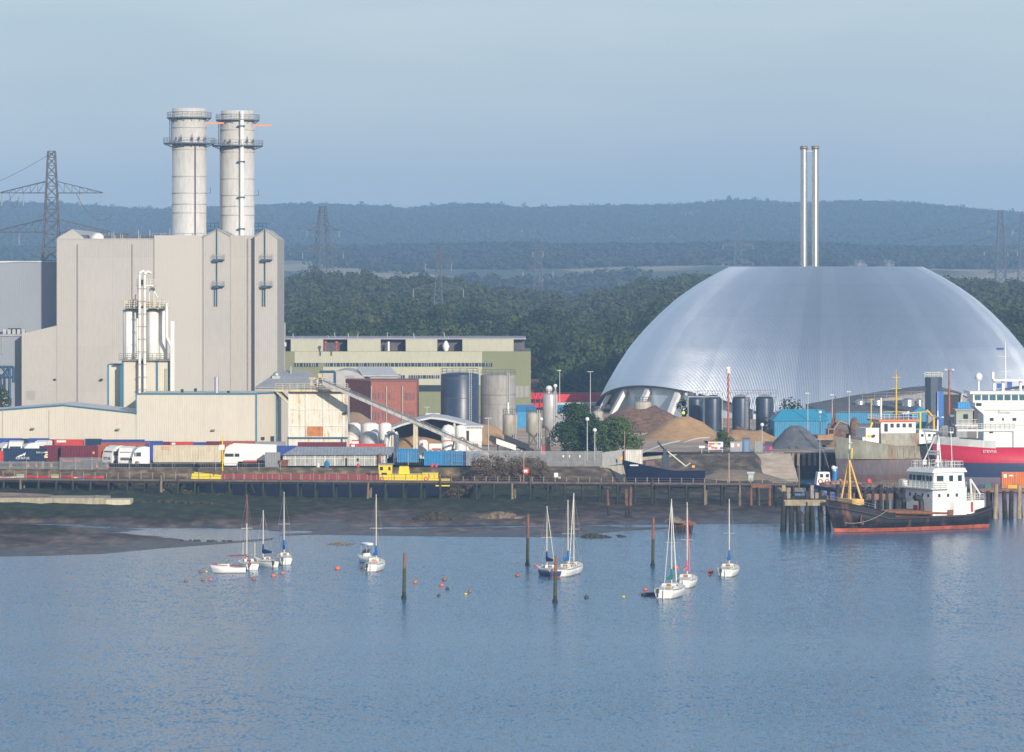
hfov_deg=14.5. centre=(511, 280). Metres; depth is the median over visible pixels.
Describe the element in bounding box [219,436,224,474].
yellow mast
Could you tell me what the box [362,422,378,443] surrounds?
storage tank
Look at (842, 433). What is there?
spoil heap
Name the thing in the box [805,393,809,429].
lamp post
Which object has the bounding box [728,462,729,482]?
pole
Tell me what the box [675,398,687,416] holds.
bush
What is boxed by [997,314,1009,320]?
woodland tree
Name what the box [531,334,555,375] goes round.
woodland tree
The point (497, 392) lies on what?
storage tank
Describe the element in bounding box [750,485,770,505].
rusty fender
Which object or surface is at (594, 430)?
lamp post
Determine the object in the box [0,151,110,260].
pylon
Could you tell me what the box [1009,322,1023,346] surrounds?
woodland tree
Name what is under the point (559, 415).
blue shed
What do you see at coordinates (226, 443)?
stacked container
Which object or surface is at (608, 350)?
woodland tree
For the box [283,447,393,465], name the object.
metal shed
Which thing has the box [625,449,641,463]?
white container
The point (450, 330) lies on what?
woodland tree
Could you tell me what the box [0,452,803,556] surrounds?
foreshore
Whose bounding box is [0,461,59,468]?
palisade fence
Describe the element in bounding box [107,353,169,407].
silo house
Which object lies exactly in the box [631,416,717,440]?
tan heap
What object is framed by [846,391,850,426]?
lamp post
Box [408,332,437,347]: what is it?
woodland tree
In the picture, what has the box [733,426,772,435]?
red brown heap
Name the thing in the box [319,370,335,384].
gantry frame
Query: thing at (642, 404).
storage tank
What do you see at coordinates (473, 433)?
white kiosk
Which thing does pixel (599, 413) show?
storage tank
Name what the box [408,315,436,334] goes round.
woodland tree
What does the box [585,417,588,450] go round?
lamp post
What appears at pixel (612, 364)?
woodland tree
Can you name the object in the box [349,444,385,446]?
stacked container
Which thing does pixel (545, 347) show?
woodland tree
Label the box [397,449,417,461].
blue container
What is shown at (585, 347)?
woodland tree
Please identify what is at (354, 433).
storage tank
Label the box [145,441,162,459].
stacked container
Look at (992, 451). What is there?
red cargo ship
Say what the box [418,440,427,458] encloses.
white bin
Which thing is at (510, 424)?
cone silo
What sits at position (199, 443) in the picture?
stacked container
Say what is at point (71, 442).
stacked container
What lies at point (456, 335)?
woodland tree
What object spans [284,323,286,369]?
lift shaft
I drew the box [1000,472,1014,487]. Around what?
orange container
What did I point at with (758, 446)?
grey gate
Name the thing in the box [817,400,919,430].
long blue store
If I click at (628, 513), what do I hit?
ruined pile frame
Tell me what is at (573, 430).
round tree
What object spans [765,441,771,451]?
purple board
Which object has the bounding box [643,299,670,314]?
woodland tree
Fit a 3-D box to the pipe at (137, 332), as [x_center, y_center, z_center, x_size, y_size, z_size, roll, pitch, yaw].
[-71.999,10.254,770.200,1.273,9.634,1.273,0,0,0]
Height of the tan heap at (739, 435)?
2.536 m
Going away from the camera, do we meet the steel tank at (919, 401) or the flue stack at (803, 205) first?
the steel tank at (919, 401)
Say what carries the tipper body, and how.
on the yard ground
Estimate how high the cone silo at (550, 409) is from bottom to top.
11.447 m
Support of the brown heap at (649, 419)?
on the yard ground
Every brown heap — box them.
[596,405,676,432]
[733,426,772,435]
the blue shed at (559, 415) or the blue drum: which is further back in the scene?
the blue shed at (559, 415)
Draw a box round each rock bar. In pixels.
[328,542,354,544]
[580,533,611,537]
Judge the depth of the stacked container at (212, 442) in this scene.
730.00 m
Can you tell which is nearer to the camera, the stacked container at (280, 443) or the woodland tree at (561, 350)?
the stacked container at (280, 443)
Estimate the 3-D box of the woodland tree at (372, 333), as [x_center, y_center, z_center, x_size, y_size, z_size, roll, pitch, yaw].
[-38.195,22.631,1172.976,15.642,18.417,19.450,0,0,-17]
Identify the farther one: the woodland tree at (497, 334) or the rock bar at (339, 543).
the woodland tree at (497, 334)
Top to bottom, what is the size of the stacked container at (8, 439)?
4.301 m
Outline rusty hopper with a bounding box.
[275,373,349,446]
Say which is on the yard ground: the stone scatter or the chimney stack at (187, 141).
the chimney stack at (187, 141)
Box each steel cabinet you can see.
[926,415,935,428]
[948,415,954,436]
[955,426,966,437]
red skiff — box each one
[27,476,50,477]
[77,475,103,477]
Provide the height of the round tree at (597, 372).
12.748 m
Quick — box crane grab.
[831,396,837,440]
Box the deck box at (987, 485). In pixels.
[984,483,990,487]
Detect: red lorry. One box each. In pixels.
[531,394,538,408]
[535,394,542,408]
[558,394,574,401]
[565,394,585,401]
[576,394,597,408]
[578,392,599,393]
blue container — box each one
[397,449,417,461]
[424,451,476,464]
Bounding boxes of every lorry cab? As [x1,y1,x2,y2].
[0,442,8,450]
[7,441,23,447]
[22,442,38,447]
[35,440,51,447]
[102,445,120,464]
[117,446,135,465]
[130,446,160,465]
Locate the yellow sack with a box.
[1007,485,1016,487]
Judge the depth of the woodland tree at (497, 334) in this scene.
1256.99 m
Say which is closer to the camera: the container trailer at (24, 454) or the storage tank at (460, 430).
the container trailer at (24, 454)
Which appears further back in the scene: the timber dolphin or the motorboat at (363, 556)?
the timber dolphin
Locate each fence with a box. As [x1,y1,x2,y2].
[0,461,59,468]
[61,458,105,468]
[108,462,280,470]
[394,451,465,465]
[466,450,601,466]
[601,449,623,465]
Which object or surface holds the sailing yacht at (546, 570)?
on the water
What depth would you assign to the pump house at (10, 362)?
856.00 m
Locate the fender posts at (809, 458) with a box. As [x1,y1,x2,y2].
[775,453,826,465]
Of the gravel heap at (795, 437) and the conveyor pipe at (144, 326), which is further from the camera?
the gravel heap at (795, 437)
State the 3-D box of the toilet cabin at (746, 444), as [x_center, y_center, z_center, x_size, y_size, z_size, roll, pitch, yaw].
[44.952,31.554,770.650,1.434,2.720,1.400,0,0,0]
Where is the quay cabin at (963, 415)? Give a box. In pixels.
[952,408,977,437]
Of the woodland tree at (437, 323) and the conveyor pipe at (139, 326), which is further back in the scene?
the woodland tree at (437, 323)
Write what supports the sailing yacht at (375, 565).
on the water
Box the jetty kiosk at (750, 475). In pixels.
[747,472,754,481]
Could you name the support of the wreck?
on the water
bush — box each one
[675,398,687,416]
[714,429,735,448]
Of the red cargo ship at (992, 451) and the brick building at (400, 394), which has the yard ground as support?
the brick building at (400, 394)
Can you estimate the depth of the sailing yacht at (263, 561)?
533.26 m
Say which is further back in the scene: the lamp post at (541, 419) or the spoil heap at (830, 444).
the spoil heap at (830, 444)
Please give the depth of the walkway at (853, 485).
661.75 m
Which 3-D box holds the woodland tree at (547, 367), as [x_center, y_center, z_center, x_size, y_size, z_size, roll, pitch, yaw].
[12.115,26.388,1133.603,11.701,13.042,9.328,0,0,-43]
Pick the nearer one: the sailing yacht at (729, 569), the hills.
the sailing yacht at (729, 569)
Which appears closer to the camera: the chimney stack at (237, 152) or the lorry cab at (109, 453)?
the lorry cab at (109, 453)
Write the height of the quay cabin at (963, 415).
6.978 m
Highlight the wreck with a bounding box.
[668,523,692,531]
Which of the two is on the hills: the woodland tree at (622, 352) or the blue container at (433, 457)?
the woodland tree at (622, 352)
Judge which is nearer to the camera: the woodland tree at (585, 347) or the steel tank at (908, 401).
the steel tank at (908, 401)
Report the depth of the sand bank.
729.89 m
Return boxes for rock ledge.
[133,499,226,504]
[411,511,465,519]
[475,511,523,518]
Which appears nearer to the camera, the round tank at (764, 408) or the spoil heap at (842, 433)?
the spoil heap at (842, 433)
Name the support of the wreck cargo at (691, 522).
on the wreck
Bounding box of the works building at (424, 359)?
[285,333,530,414]
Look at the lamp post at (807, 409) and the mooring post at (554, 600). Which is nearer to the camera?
the mooring post at (554, 600)
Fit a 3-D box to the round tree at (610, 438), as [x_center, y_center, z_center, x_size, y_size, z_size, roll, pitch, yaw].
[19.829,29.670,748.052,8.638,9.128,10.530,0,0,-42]
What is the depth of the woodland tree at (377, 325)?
1300.66 m
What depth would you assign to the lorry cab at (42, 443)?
727.95 m
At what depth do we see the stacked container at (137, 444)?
730.00 m
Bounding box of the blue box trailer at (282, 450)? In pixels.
[277,446,296,459]
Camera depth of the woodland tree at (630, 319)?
1393.07 m
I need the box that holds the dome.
[595,266,1023,418]
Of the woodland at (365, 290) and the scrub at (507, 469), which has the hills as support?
the woodland at (365, 290)
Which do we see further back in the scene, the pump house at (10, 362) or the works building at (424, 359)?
the works building at (424, 359)
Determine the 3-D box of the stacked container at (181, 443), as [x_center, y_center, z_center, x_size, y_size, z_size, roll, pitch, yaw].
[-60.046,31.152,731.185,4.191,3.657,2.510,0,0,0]
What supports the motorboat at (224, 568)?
on the water
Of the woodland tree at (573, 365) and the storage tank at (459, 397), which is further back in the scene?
the woodland tree at (573, 365)
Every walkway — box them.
[685,391,722,429]
[747,390,776,413]
[819,483,908,510]
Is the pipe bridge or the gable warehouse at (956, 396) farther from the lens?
the gable warehouse at (956, 396)
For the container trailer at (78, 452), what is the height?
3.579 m
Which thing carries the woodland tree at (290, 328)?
on the hills
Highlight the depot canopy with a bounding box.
[558,402,595,409]
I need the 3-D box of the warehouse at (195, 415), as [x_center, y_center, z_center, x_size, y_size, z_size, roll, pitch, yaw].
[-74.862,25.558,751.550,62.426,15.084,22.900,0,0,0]
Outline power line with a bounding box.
[543,252,736,269]
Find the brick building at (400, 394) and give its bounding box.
[346,378,418,425]
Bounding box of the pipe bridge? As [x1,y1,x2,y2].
[862,391,923,407]
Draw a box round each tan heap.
[350,412,391,444]
[399,436,440,446]
[482,425,503,444]
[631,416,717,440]
[705,430,776,444]
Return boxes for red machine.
[542,438,550,452]
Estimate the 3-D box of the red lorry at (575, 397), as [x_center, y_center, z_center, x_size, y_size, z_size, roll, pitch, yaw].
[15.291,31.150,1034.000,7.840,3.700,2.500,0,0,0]
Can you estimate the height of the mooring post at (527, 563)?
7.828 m
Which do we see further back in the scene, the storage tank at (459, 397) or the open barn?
the storage tank at (459, 397)
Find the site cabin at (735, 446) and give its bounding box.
[730,441,741,451]
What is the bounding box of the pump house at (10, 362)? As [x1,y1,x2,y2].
[0,328,24,406]
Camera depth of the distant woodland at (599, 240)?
5283.81 m
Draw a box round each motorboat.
[211,555,250,572]
[358,542,378,562]
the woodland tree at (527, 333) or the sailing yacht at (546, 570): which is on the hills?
the woodland tree at (527, 333)
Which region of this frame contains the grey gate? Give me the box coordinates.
[755,441,761,451]
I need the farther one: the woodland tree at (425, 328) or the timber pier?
the woodland tree at (425, 328)
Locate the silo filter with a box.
[546,384,556,392]
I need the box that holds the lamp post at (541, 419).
[539,417,542,450]
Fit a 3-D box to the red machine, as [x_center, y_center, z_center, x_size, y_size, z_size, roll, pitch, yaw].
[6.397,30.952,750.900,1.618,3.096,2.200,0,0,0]
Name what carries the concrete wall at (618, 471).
on the foreshore
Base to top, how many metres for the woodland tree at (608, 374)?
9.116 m
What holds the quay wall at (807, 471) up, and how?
in the water
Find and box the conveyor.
[323,378,488,454]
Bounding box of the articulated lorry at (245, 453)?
[224,443,276,465]
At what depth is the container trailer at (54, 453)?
716.54 m
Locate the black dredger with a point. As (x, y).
(935, 498)
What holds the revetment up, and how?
on the foreshore
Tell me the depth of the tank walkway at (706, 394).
877.95 m
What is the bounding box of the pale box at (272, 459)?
[265,452,279,466]
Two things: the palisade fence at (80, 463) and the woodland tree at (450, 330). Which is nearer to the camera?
the palisade fence at (80, 463)
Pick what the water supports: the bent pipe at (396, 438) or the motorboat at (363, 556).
the motorboat at (363, 556)
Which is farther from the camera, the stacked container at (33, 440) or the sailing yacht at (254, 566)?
the stacked container at (33, 440)
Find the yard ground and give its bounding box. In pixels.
[3,405,975,466]
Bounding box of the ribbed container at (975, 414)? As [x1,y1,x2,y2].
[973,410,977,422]
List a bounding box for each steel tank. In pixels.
[855,399,864,404]
[872,398,882,404]
[902,398,914,405]
[916,398,921,406]
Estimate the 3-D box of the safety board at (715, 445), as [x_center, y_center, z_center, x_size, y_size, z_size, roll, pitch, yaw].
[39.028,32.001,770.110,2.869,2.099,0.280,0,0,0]
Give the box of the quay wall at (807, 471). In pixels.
[784,452,837,478]
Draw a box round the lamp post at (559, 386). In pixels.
[557,370,560,404]
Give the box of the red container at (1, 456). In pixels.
[0,451,4,465]
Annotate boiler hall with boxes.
[0,261,56,333]
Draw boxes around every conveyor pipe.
[137,270,144,392]
[142,270,151,391]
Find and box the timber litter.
[821,480,861,484]
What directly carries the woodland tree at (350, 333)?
on the hills
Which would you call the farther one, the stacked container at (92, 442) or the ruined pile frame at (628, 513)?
the stacked container at (92, 442)
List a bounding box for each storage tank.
[349,422,360,443]
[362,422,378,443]
[362,431,377,443]
[379,422,390,456]
[440,368,478,423]
[441,424,454,450]
[455,425,465,450]
[480,369,515,430]
[592,406,602,420]
[634,397,650,408]
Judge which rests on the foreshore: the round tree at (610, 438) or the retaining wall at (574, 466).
the retaining wall at (574, 466)
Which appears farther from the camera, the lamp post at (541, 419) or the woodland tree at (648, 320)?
the woodland tree at (648, 320)
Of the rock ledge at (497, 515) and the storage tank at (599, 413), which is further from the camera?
the storage tank at (599, 413)
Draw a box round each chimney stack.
[163,108,223,234]
[212,110,271,234]
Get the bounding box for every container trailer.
[3,448,47,465]
[44,445,61,464]
[61,446,97,465]
[98,445,109,463]
[153,445,221,465]
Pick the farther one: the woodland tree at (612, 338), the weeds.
the woodland tree at (612, 338)
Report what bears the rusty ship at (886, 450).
on the water
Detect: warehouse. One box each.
[0,377,280,441]
[805,386,975,427]
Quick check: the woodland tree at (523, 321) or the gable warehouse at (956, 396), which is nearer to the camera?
the gable warehouse at (956, 396)
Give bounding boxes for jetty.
[0,471,810,506]
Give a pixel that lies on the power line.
(652, 269)
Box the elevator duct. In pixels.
[165,303,174,390]
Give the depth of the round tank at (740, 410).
878.39 m
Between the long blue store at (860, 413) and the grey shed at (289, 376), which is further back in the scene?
the long blue store at (860, 413)
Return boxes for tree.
[0,386,11,406]
[284,308,318,325]
[286,322,326,335]
[290,318,329,335]
[292,317,334,335]
[319,323,375,335]
[339,323,362,335]
[358,320,390,334]
[359,309,384,334]
[363,327,400,335]
[377,321,409,335]
[400,320,424,335]
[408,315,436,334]
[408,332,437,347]
[424,305,447,321]
[428,319,467,335]
[436,321,480,335]
[440,332,469,335]
[453,326,472,335]
[456,306,489,332]
[470,310,493,332]
[485,330,507,335]
[486,314,499,326]
[496,323,512,333]
[496,324,548,341]
[497,312,529,331]
[508,315,546,335]
[525,339,541,347]
[529,336,559,378]
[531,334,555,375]
[531,344,563,376]
[531,353,551,375]
[531,355,543,378]
[536,359,583,392]
[539,352,567,381]
[547,400,603,455]
[549,351,591,391]
[558,361,586,391]
[571,359,608,391]
[576,336,609,360]
[588,343,618,358]
[589,415,644,457]
[598,332,635,356]
[600,358,613,370]
[602,371,612,390]
[604,352,622,374]
[609,331,636,356]
[612,315,635,326]
[612,344,630,359]
[616,306,662,327]
[632,330,641,340]
[634,307,659,330]
[639,315,654,330]
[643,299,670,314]
[776,397,803,412]
[995,309,1010,317]
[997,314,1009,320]
[1000,320,1023,330]
[1002,305,1023,326]
[1005,322,1022,334]
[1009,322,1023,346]
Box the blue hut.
[909,406,927,427]
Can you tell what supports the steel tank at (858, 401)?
on the yard ground
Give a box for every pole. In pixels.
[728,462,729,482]
[799,459,799,489]
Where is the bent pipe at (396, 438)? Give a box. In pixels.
[384,430,398,457]
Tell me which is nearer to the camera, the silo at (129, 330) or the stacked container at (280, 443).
the stacked container at (280, 443)
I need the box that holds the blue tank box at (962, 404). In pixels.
[956,402,972,408]
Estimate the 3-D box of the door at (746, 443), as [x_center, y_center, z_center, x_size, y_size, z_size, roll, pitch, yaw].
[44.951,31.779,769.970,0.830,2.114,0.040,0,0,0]
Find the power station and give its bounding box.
[22,223,283,405]
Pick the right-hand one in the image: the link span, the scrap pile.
the scrap pile
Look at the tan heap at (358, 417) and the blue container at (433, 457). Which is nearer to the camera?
the blue container at (433, 457)
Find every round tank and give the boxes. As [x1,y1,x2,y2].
[688,397,702,421]
[705,395,721,430]
[732,394,749,430]
[756,394,773,430]
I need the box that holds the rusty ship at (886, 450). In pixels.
[833,371,936,482]
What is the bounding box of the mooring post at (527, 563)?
[525,514,529,565]
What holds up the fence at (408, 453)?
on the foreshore
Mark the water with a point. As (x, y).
(832, 641)
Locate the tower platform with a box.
[124,279,168,307]
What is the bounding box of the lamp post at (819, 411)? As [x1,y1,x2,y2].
[818,410,821,433]
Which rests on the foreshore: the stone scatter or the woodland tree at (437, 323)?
the stone scatter
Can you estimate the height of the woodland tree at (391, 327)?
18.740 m
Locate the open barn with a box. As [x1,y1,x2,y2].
[391,414,482,447]
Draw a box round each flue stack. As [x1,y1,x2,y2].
[800,146,807,265]
[811,146,818,265]
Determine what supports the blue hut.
on the yard ground
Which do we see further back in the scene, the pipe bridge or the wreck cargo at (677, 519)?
the pipe bridge
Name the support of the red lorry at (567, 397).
on the yard ground
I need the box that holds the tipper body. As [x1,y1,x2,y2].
[429,443,441,450]
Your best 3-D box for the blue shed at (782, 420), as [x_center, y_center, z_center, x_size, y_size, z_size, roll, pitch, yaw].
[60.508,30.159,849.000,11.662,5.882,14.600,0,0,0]
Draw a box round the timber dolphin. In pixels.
[779,485,830,531]
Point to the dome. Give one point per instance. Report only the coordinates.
(817, 333)
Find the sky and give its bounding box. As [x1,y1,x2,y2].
[0,0,1023,211]
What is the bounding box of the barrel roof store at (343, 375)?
[322,367,399,386]
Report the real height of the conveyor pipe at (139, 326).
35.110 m
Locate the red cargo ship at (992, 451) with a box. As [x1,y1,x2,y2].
[932,342,1023,484]
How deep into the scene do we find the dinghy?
484.02 m
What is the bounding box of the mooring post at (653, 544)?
[650,517,654,565]
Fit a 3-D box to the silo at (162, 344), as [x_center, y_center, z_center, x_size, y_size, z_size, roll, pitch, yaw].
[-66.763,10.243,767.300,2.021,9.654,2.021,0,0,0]
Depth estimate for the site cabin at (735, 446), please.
770.00 m
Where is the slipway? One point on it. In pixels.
(48, 498)
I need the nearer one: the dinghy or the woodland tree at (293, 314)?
the dinghy
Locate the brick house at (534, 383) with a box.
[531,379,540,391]
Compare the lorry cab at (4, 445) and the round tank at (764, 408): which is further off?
the round tank at (764, 408)
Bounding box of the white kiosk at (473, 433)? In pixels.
[466,424,483,449]
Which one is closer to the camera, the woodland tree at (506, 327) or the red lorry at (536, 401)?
the red lorry at (536, 401)
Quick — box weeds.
[118,483,234,494]
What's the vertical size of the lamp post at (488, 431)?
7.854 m
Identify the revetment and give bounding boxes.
[756,453,797,481]
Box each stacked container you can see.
[0,438,20,442]
[21,438,28,443]
[29,438,48,442]
[55,439,84,461]
[85,439,101,460]
[101,442,149,446]
[102,439,144,441]
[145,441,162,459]
[170,442,192,444]
[193,442,205,444]
[206,441,219,444]
[220,441,254,460]
[255,441,285,445]
[298,442,346,446]
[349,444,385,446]
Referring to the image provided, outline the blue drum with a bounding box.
[324,460,329,466]
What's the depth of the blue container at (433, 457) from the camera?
716.04 m
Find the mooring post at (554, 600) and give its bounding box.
[552,556,557,602]
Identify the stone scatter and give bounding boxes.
[180,539,231,541]
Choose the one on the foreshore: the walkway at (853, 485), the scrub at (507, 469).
the scrub at (507, 469)
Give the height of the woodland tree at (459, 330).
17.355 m
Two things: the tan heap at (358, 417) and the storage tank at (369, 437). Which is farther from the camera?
the tan heap at (358, 417)
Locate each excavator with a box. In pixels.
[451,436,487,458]
[813,420,849,444]
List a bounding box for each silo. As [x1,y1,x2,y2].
[123,309,136,358]
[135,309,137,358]
[146,309,158,358]
[158,309,166,358]
[503,409,517,447]
[526,407,540,447]
[543,388,557,445]
[924,372,943,436]
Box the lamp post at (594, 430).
[593,428,596,463]
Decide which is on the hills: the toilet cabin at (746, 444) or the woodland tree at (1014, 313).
the woodland tree at (1014, 313)
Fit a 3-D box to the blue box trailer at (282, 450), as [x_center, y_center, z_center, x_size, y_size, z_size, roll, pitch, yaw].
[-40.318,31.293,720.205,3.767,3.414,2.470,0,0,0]
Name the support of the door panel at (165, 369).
in the silo house at (122, 384)
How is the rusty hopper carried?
on the yard ground
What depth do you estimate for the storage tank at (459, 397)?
846.44 m
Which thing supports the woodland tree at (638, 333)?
on the hills
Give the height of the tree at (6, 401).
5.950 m
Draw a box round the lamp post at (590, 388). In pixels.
[587,371,592,411]
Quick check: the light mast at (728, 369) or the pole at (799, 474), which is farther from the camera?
the light mast at (728, 369)
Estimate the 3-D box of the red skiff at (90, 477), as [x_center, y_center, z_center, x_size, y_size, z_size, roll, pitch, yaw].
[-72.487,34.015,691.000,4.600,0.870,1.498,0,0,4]
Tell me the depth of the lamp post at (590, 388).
959.90 m
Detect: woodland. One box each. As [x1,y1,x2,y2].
[0,194,1023,301]
[284,266,1023,327]
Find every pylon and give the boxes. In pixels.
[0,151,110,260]
[302,206,343,273]
[413,248,463,310]
[523,238,552,292]
[722,228,753,265]
[984,211,1017,281]
[1007,214,1023,279]
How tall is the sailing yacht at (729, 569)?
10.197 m
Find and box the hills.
[2,210,1023,392]
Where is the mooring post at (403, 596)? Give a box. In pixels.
[401,553,406,598]
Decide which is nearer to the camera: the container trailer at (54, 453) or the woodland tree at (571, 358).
the container trailer at (54, 453)
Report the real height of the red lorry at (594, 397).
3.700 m
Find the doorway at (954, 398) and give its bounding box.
[944,394,959,424]
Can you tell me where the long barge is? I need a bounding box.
[191,463,449,497]
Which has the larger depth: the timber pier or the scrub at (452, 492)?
the scrub at (452, 492)
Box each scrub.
[121,477,191,493]
[296,471,471,497]
[464,453,549,496]
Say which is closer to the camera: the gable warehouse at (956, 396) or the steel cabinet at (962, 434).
the steel cabinet at (962, 434)
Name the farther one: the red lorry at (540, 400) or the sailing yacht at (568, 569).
the red lorry at (540, 400)
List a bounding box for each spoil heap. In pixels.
[824,442,833,446]
[838,429,848,437]
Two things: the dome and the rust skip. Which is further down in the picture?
the rust skip
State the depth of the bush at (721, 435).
781.30 m
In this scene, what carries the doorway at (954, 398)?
in the gable warehouse at (956, 396)
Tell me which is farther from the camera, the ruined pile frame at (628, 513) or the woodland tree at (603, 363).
the woodland tree at (603, 363)
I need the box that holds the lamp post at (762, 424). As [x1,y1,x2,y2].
[760,423,763,447]
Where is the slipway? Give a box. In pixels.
[0,492,132,504]
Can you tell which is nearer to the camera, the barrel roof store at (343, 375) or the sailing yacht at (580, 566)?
the sailing yacht at (580, 566)
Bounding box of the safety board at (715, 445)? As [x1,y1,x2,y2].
[708,442,722,451]
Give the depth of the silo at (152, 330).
765.96 m
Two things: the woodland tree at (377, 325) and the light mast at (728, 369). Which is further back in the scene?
the woodland tree at (377, 325)
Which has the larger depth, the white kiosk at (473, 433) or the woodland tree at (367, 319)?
the woodland tree at (367, 319)
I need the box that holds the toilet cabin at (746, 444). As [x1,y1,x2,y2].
[742,438,749,451]
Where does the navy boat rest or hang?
on the foreshore
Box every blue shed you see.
[516,405,535,427]
[558,405,572,427]
[769,409,827,437]
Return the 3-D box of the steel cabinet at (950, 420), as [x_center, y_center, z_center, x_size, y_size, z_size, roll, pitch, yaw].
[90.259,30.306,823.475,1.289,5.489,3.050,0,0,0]
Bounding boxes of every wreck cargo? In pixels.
[664,517,684,522]
[680,520,695,524]
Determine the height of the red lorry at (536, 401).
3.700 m
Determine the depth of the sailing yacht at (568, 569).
517.00 m
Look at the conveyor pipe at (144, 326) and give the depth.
762.44 m
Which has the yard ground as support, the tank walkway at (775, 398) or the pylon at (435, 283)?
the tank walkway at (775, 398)
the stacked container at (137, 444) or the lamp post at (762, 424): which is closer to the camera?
the stacked container at (137, 444)
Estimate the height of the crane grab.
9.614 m
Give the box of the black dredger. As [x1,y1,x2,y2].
[825,398,991,531]
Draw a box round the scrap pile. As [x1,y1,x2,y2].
[849,417,859,438]
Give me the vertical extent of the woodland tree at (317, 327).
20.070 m
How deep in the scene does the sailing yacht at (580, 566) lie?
521.20 m
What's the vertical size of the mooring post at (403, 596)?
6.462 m
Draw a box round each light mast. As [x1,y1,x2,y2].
[726,367,730,447]
[944,369,953,414]
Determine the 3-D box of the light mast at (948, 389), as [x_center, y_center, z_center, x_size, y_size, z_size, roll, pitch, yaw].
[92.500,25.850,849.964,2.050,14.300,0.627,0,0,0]
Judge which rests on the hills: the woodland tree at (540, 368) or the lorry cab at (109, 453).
the woodland tree at (540, 368)
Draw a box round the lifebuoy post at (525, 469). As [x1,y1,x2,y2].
[522,451,528,480]
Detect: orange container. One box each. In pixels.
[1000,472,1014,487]
[1015,472,1023,487]
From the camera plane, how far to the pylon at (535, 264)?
2348.08 m
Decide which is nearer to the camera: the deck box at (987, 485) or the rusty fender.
the deck box at (987, 485)
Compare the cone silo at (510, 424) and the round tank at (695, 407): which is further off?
the round tank at (695, 407)
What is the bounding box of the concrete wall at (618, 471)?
[600,454,676,481]
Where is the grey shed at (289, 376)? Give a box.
[254,366,327,445]
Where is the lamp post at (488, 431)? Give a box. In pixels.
[485,418,491,450]
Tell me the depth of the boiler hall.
862.00 m
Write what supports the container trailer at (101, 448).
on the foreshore
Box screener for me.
[489,435,533,453]
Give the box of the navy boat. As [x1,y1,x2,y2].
[622,442,704,488]
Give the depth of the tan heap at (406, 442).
797.05 m
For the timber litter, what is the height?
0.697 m
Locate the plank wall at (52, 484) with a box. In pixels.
[0,482,117,487]
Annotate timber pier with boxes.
[832,480,1023,518]
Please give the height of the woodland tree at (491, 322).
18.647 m
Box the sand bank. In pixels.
[705,470,803,491]
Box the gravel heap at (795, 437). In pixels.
[772,425,824,448]
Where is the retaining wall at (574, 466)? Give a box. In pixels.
[547,466,599,467]
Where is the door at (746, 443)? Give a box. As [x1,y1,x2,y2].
[744,441,748,451]
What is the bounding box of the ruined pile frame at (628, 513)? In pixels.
[606,486,631,515]
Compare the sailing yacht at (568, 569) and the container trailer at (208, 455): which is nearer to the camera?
the sailing yacht at (568, 569)
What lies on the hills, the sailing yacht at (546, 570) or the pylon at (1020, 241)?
the pylon at (1020, 241)
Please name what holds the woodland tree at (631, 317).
on the hills
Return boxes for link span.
[798,482,832,512]
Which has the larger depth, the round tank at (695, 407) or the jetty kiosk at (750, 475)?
the round tank at (695, 407)
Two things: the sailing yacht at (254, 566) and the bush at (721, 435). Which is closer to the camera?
the sailing yacht at (254, 566)
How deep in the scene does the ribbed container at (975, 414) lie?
813.00 m
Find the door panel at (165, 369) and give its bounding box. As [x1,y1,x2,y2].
[165,369,166,390]
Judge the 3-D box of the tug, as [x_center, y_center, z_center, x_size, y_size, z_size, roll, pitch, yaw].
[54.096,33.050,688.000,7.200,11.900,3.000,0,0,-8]
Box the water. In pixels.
[0,479,1023,751]
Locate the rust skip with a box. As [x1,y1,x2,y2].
[279,460,288,465]
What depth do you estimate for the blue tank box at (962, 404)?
822.00 m
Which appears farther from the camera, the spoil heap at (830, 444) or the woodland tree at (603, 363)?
the woodland tree at (603, 363)
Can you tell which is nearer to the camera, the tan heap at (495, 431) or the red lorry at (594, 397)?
the tan heap at (495, 431)
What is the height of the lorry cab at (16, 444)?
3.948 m
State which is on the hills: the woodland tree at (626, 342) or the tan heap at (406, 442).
the woodland tree at (626, 342)
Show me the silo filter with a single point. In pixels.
(549, 388)
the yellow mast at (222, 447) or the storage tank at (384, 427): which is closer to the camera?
the yellow mast at (222, 447)
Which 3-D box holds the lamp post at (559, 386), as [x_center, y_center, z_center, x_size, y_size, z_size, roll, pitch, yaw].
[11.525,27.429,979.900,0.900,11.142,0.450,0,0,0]
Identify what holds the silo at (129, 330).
on the silo house at (122, 384)
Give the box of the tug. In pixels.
[807,442,847,500]
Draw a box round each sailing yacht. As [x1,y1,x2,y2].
[238,494,258,570]
[255,510,278,566]
[276,496,292,564]
[364,494,385,571]
[537,506,561,576]
[557,500,577,576]
[566,493,582,574]
[654,499,684,598]
[674,502,697,587]
[717,499,739,576]
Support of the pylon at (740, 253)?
on the hills
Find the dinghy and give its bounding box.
[641,591,654,595]
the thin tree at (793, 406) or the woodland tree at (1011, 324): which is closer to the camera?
the thin tree at (793, 406)

